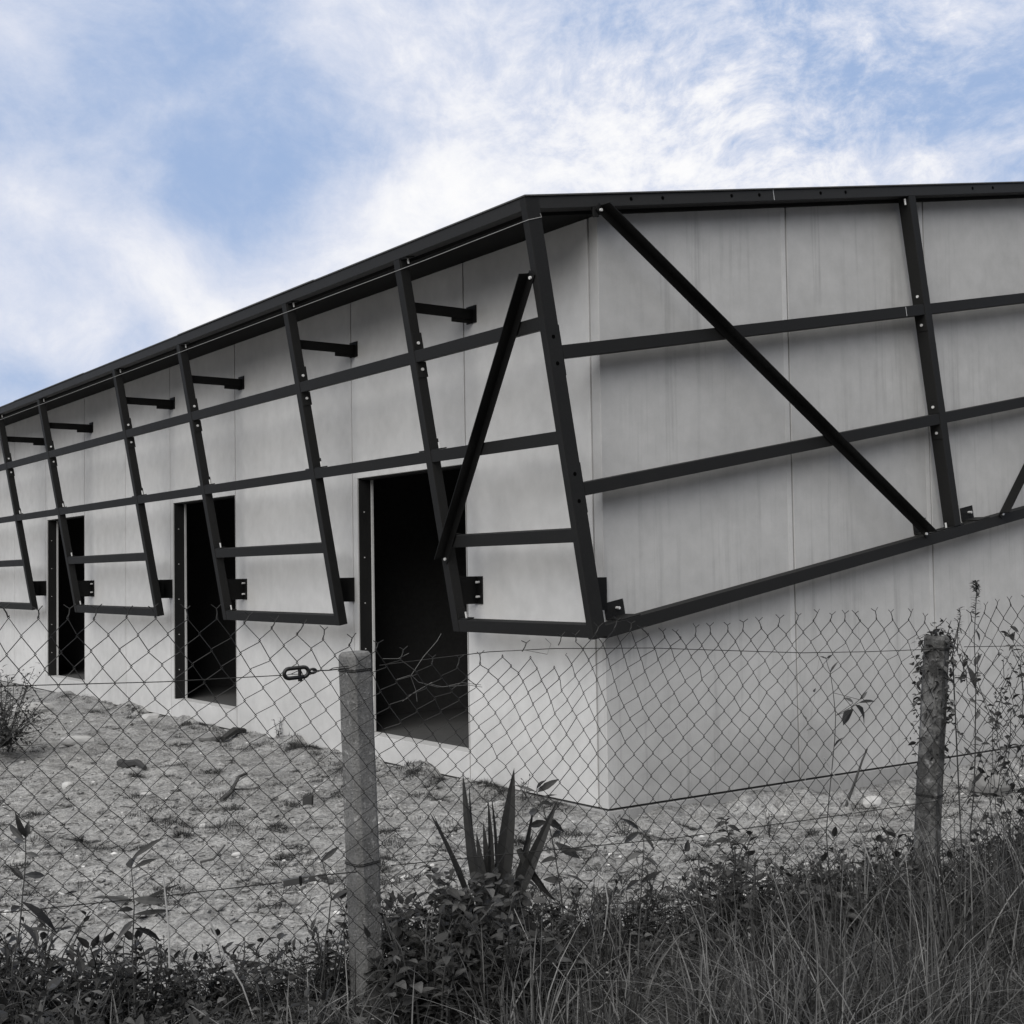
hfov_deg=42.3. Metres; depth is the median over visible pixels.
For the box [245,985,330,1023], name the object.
weed
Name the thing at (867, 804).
stone
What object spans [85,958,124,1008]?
weed
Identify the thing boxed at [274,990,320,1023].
weed
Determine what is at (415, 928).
weed
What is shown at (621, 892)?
weed
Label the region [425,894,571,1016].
weed
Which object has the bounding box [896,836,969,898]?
weed
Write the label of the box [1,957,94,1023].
weed
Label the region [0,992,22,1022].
weed
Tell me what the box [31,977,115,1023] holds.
weed
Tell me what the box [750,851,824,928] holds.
weed
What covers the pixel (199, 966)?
weed
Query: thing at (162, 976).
weed
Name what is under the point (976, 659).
tall weed
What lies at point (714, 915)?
weed
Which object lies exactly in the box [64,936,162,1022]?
weed
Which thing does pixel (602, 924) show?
weed
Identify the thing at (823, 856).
weed
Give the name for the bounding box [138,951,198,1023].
weed
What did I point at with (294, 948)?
weed
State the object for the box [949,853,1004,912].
weed
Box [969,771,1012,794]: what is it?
stone
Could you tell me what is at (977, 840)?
weed
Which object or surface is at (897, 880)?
weed
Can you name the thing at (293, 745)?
sparse grass
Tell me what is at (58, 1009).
weed
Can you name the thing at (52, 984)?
weed
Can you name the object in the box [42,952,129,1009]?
weed
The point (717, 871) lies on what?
weed
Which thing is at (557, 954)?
weed
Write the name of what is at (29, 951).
weed
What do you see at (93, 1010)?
weed
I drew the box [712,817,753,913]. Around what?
tall weed
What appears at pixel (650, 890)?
weed
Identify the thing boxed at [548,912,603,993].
weed
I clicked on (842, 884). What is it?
weed
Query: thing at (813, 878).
weed
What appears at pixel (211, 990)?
weed
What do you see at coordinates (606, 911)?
dry stalk
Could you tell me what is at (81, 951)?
weed
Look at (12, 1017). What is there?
weed
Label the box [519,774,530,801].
weed
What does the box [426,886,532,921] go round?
weed
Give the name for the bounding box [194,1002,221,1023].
weed
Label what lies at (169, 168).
sky
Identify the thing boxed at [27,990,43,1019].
weed
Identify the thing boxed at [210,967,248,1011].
weed
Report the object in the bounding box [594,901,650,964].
weed
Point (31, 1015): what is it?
weed
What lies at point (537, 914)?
weed
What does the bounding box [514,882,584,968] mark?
weed
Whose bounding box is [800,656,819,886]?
tall weed
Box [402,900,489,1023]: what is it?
weed
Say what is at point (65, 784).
stone
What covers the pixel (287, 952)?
weed
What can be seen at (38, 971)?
weed
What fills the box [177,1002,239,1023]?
weed
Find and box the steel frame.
[0,183,1023,639]
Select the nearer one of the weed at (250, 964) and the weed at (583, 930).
the weed at (250, 964)
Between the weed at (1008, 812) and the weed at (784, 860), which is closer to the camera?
the weed at (784, 860)
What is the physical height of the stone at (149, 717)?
0.109 m
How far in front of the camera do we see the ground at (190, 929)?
8.70 m
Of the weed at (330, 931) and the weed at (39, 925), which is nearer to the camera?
the weed at (39, 925)
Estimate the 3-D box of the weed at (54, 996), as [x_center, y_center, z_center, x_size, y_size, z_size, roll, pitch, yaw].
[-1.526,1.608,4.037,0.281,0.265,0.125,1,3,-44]
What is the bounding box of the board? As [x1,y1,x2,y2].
[220,727,245,741]
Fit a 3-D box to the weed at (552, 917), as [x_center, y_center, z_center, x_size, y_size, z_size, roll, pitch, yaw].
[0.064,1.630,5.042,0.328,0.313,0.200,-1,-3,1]
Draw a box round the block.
[302,795,313,805]
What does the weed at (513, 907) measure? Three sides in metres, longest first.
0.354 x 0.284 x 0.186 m
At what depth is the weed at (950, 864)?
5.86 m
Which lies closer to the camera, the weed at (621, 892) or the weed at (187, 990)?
the weed at (187, 990)
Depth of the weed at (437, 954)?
4.70 m
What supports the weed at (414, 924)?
on the ground at (190, 929)
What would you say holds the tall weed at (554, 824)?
on the ground at (190, 929)
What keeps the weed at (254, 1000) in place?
on the ground at (190, 929)
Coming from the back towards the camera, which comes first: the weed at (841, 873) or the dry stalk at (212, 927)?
the weed at (841, 873)
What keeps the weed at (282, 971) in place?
on the ground at (190, 929)
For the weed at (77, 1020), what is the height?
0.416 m
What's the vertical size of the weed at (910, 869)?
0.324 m
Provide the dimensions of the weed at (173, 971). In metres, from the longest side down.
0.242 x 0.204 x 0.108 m
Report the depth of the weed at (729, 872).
5.33 m
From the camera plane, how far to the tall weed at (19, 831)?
4.14 m
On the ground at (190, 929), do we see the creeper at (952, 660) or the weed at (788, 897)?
the weed at (788, 897)
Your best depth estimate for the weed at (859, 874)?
5.44 m
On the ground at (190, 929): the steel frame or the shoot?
the shoot
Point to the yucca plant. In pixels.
(506, 840)
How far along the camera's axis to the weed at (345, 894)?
5.04 m
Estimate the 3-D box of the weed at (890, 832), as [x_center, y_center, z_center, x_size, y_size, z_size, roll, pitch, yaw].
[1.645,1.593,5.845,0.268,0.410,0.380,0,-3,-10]
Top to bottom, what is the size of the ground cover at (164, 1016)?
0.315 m
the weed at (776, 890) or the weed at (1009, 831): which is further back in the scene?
the weed at (1009, 831)
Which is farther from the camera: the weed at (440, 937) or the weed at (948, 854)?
the weed at (948, 854)
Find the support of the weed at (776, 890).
on the ground at (190, 929)
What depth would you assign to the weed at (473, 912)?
4.81 m
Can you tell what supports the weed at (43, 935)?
on the ground at (190, 929)
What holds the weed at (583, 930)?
on the ground at (190, 929)
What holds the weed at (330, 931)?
on the ground at (190, 929)
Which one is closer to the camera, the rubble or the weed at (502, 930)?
the weed at (502, 930)
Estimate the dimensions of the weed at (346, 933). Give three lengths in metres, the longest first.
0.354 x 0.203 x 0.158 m
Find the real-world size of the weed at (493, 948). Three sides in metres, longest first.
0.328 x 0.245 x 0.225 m
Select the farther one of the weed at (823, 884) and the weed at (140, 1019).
the weed at (823, 884)
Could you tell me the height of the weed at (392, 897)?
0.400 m
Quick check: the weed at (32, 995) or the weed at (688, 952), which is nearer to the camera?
the weed at (32, 995)
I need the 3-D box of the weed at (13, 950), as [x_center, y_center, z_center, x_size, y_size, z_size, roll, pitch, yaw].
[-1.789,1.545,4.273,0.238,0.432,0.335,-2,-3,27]
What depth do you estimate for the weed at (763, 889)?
5.63 m
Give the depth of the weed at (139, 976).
4.37 m
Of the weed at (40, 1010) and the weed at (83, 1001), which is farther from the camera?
the weed at (83, 1001)
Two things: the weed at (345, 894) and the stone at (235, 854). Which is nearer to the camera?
the weed at (345, 894)
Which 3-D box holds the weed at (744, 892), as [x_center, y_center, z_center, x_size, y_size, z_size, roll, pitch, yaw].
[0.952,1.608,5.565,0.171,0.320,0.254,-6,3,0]
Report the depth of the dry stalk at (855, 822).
5.48 m
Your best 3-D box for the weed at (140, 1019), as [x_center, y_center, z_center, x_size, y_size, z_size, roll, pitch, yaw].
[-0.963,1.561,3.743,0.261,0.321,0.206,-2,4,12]
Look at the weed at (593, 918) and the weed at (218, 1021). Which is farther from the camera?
the weed at (593, 918)
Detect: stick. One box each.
[200,845,225,862]
[219,773,246,801]
[225,788,255,800]
[845,748,867,806]
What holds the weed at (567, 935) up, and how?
on the ground at (190, 929)
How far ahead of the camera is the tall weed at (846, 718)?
5.65 m
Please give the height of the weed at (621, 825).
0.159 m
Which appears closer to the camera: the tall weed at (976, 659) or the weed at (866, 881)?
the weed at (866, 881)
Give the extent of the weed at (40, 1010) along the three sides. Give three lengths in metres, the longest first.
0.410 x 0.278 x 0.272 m
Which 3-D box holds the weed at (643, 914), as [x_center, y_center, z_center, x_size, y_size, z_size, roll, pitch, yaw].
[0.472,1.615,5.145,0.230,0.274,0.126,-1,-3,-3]
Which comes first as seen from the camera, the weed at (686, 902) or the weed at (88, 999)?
the weed at (88, 999)
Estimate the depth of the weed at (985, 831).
6.12 m
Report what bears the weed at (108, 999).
on the ground at (190, 929)
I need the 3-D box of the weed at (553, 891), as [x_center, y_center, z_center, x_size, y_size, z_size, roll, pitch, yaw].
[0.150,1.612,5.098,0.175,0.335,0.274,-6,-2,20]
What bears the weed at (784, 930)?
on the ground at (190, 929)
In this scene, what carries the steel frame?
attached to the concrete building
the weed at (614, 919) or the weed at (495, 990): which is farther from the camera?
the weed at (614, 919)
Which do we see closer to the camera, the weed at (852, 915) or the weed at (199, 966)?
the weed at (199, 966)
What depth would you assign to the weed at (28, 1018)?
3.57 m
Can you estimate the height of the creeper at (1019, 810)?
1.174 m
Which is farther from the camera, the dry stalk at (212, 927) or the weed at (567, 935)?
the weed at (567, 935)
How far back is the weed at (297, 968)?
4.62 m
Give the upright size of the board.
0.122 m
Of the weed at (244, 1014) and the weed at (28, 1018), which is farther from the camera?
the weed at (244, 1014)
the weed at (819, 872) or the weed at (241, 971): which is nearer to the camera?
the weed at (241, 971)
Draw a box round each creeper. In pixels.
[904,619,964,861]
[923,626,1023,877]
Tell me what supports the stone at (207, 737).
on the ground at (190, 929)
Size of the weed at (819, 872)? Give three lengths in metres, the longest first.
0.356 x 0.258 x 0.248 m
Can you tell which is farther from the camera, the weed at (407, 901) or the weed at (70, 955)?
the weed at (407, 901)
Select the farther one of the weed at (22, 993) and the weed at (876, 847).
the weed at (876, 847)
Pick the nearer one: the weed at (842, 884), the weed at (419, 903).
the weed at (419, 903)
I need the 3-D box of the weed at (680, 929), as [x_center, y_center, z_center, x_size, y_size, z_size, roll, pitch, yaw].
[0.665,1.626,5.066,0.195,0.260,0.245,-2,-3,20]
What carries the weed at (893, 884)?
on the ground at (190, 929)
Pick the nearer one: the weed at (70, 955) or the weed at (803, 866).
the weed at (70, 955)
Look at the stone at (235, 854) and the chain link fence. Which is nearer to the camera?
the chain link fence
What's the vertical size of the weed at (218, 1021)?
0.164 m
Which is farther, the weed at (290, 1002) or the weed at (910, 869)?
the weed at (910, 869)
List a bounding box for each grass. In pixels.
[0,693,1018,914]
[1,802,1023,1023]
[17,789,1023,1023]
[733,811,1023,1016]
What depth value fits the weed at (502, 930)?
4.47 m
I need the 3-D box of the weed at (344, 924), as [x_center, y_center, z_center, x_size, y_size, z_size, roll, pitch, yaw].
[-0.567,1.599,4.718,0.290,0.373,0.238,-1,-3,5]
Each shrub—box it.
[0,663,52,753]
[387,865,619,989]
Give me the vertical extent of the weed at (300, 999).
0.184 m
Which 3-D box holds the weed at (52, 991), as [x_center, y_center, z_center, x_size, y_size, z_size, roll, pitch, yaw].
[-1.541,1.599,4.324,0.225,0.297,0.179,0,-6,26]
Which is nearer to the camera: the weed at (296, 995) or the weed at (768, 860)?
the weed at (296, 995)
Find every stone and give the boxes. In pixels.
[60,735,94,745]
[62,781,72,788]
[141,713,159,721]
[198,733,220,741]
[231,852,240,856]
[861,795,881,807]
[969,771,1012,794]
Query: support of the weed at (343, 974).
on the ground at (190, 929)
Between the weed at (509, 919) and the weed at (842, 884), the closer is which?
the weed at (509, 919)
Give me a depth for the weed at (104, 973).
4.47 m
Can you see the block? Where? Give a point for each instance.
(308, 800)
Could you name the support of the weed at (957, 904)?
on the ground at (190, 929)
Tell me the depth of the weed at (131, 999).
4.36 m
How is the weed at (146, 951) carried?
on the ground at (190, 929)
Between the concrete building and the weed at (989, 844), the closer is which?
the weed at (989, 844)
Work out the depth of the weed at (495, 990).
4.47 m
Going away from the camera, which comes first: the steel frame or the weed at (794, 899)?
the weed at (794, 899)
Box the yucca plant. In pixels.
[400,770,557,927]
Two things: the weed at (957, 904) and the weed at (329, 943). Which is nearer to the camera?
the weed at (329, 943)
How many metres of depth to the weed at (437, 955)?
4.69 m
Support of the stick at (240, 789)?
on the ground at (190, 929)
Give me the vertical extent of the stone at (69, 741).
0.107 m
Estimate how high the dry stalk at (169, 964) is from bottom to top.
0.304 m
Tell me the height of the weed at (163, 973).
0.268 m
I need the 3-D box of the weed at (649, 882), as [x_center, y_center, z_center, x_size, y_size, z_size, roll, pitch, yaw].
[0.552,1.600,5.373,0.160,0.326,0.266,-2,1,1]
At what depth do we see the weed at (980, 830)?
5.84 m
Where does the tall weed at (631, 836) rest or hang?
on the ground at (190, 929)
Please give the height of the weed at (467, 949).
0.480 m
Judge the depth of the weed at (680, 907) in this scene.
5.50 m
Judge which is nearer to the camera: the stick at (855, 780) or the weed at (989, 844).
the weed at (989, 844)
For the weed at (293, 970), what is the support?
on the ground at (190, 929)
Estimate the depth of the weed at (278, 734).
12.73 m
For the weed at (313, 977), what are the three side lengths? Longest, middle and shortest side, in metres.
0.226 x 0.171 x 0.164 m
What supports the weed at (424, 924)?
on the ground at (190, 929)
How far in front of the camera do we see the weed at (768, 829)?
8.26 m
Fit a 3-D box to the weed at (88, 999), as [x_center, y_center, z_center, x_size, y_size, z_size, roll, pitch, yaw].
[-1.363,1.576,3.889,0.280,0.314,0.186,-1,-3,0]
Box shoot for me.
[949,607,963,883]
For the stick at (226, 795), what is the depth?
9.78 m
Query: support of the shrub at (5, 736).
on the ground at (190, 929)
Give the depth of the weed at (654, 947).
4.96 m
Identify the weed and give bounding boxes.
[0,910,105,1021]
[0,917,92,1022]
[0,920,59,1023]
[0,941,48,1022]
[0,976,62,1023]
[0,982,89,1023]
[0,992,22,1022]
[1,917,44,1006]
[1,921,144,1023]
[1,943,15,983]
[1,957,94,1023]
[2,963,71,1023]
[2,991,60,1023]
[3,909,51,1009]
[3,943,74,1019]
[5,972,73,1023]
[7,812,56,1022]
[10,954,63,1016]
[11,932,123,1023]
[15,992,81,1023]
[20,1008,47,1023]
[24,1014,34,1022]
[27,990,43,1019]
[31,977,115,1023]
[34,1002,44,1023]
[37,990,95,1023]
[40,927,172,1023]
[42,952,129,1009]
[44,992,110,1023]
[45,946,125,1020]
[48,981,109,1023]
[59,997,116,1022]
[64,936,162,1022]
[64,954,138,1016]
[74,997,150,1023]
[82,999,152,1023]
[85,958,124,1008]
[88,837,178,1019]
[99,971,150,1022]
[102,938,187,1016]
[116,1000,176,1023]
[119,941,160,1023]
[123,953,194,1023]
[135,1012,208,1023]
[138,935,184,1000]
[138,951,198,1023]
[166,942,232,1015]
[168,944,207,1013]
[173,965,196,1017]
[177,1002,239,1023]
[179,1002,207,1023]
[180,944,228,1013]
[186,944,219,1003]
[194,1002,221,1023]
[204,928,277,1014]
[208,1012,229,1023]
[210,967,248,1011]
[214,1007,254,1023]
[215,942,278,1012]
[219,933,300,1023]
[235,964,279,1023]
[241,955,272,1003]
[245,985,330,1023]
[247,941,299,1017]
[257,1001,294,1023]
[266,1010,315,1023]
[269,952,307,994]
[270,940,323,1015]
[273,719,282,737]
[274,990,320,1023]
[281,938,321,995]
[285,990,306,1023]
[288,931,348,1001]
[289,926,336,998]
[289,941,335,1000]
[291,969,327,1021]
[294,989,328,1023]
[300,896,349,1008]
[302,921,351,1004]
[308,910,387,1016]
[314,846,350,1001]
[327,888,429,975]
[328,907,410,994]
[336,919,412,1009]
[341,930,349,974]
[362,914,459,1023]
[370,891,494,1023]
[380,879,505,1013]
[381,893,489,997]
[382,890,413,989]
[385,907,441,984]
[386,891,460,976]
[400,925,469,1002]
[401,907,445,946]
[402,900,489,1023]
[412,894,521,967]
[413,888,476,944]
[415,929,476,988]
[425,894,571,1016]
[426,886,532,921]
[438,908,527,1023]
[439,908,507,1002]
[440,904,507,982]
[441,889,532,1022]
[465,914,538,1009]
[467,919,528,1001]
[488,900,545,979]
[490,897,543,972]
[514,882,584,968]
[514,894,569,949]
[515,779,586,964]
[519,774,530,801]
[519,914,580,995]
[525,884,572,963]
[538,925,602,985]
[541,875,621,967]
[544,899,603,972]
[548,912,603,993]
[552,886,591,963]
[581,894,647,948]
[582,896,607,951]
[592,890,637,943]
[592,908,623,933]
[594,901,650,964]
[599,888,655,929]
[604,890,659,949]
[609,814,631,836]
[614,869,660,937]
[619,818,661,937]
[625,885,668,947]
[631,867,666,940]
[631,904,678,974]
[642,882,672,939]
[657,886,697,935]
[661,876,728,935]
[663,897,708,965]
[669,876,709,931]
[671,896,693,928]
[675,912,721,974]
[679,886,753,955]
[680,840,753,918]
[682,862,752,934]
[690,863,741,932]
[696,870,789,958]
[709,830,794,934]
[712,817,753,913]
[712,863,776,924]
[724,865,756,927]
[727,859,789,932]
[727,862,811,927]
[746,857,802,912]
[748,872,812,929]
[749,855,860,950]
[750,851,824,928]
[750,866,800,924]
[762,810,781,838]
[767,854,818,914]
[776,889,814,951]
[782,852,834,913]
[786,881,807,939]
[797,862,840,924]
[799,856,830,909]
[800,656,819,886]
[800,857,866,918]
[813,852,885,954]
[817,849,851,917]
[820,655,874,881]
[828,826,892,904]
[828,854,855,900]
[832,858,887,909]
[833,848,904,946]
[841,869,923,938]
[852,826,912,902]
[858,861,929,929]
[859,847,930,933]
[860,833,929,907]
[866,862,924,929]
[868,861,914,906]
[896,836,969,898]
[907,845,956,896]
[924,879,980,928]
[932,850,996,922]
[939,854,957,895]
[940,820,1023,880]
[944,845,989,910]
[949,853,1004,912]
[953,864,988,901]
[957,827,1023,862]
[960,580,984,862]
[966,828,996,878]
[971,829,1022,863]
[977,848,1023,906]
[985,841,1023,893]
[988,808,1020,866]
[990,813,1022,883]
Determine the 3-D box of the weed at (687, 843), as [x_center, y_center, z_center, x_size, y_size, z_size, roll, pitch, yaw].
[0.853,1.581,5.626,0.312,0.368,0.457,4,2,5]
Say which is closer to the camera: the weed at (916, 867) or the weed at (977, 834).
the weed at (916, 867)
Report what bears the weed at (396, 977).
on the ground at (190, 929)
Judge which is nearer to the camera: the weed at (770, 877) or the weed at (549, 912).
the weed at (549, 912)
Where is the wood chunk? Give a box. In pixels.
[117,759,146,769]
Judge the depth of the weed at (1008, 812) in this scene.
6.13 m
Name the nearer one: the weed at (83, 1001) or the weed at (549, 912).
the weed at (83, 1001)
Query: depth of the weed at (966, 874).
5.74 m
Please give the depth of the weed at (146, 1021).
4.12 m
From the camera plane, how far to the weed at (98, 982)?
4.31 m
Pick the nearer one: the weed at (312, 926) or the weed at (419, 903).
the weed at (312, 926)
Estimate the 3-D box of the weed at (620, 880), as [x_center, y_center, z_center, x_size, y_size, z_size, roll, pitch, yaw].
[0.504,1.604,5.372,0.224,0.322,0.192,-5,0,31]
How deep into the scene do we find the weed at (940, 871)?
5.88 m
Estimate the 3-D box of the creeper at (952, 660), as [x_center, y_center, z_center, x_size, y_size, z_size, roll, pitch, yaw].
[1.858,1.005,5.800,0.269,1.063,0.258,1,-3,-36]
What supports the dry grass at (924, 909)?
on the ground at (190, 929)
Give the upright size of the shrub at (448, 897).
0.523 m
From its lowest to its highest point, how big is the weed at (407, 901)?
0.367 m
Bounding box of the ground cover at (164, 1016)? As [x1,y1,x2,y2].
[10,857,1017,1023]
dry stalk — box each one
[163,874,170,967]
[203,906,254,1018]
[595,864,608,968]
[824,757,881,906]
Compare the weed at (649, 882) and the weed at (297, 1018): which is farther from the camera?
the weed at (649, 882)
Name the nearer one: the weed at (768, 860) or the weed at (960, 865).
the weed at (768, 860)
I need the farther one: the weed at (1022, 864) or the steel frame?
the steel frame
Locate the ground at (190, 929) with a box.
[0,681,1023,1023]
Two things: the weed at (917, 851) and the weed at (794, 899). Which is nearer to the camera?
the weed at (794, 899)
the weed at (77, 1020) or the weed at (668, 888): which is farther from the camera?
the weed at (668, 888)
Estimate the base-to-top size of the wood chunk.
0.119 m
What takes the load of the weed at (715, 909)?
on the ground at (190, 929)
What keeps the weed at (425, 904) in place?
on the ground at (190, 929)
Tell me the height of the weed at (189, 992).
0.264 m
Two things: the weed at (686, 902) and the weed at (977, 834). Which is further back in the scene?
the weed at (977, 834)
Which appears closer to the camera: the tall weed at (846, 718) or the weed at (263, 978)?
the weed at (263, 978)
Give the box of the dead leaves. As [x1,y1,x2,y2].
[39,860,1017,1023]
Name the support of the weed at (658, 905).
on the ground at (190, 929)
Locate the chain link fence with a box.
[0,595,1023,1023]
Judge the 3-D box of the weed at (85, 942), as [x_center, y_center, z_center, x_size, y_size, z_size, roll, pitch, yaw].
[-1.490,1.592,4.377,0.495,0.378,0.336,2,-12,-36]
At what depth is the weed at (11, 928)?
4.46 m
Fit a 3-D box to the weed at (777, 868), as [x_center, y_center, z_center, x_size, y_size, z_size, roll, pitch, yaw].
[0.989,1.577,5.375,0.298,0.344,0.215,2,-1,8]
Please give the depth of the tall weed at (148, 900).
4.30 m
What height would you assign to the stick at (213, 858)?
0.053 m
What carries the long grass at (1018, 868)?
on the ground at (190, 929)
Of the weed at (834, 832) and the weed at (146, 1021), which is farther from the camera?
the weed at (834, 832)
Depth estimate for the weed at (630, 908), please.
5.18 m
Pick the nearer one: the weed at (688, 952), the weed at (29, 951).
the weed at (29, 951)
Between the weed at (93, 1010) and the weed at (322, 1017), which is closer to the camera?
the weed at (93, 1010)
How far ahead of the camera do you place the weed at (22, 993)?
4.01 m
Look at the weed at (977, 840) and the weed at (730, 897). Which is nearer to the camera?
the weed at (730, 897)
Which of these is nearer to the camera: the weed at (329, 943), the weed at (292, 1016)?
the weed at (292, 1016)
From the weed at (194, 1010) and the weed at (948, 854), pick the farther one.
the weed at (948, 854)
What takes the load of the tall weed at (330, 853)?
on the ground at (190, 929)
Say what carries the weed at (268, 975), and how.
on the ground at (190, 929)
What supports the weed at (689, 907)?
on the ground at (190, 929)
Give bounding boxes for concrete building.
[0,181,1023,821]
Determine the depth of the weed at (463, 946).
4.63 m
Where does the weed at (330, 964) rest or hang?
on the ground at (190, 929)
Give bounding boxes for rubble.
[12,702,53,714]
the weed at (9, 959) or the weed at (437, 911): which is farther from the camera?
the weed at (437, 911)
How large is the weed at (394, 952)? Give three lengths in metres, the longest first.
0.492 x 0.426 x 0.371 m
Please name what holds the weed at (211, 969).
on the ground at (190, 929)
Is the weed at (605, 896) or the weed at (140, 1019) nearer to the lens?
the weed at (140, 1019)
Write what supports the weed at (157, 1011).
on the ground at (190, 929)
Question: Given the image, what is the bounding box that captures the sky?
[0,0,1023,406]
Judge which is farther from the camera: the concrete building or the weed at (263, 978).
the concrete building

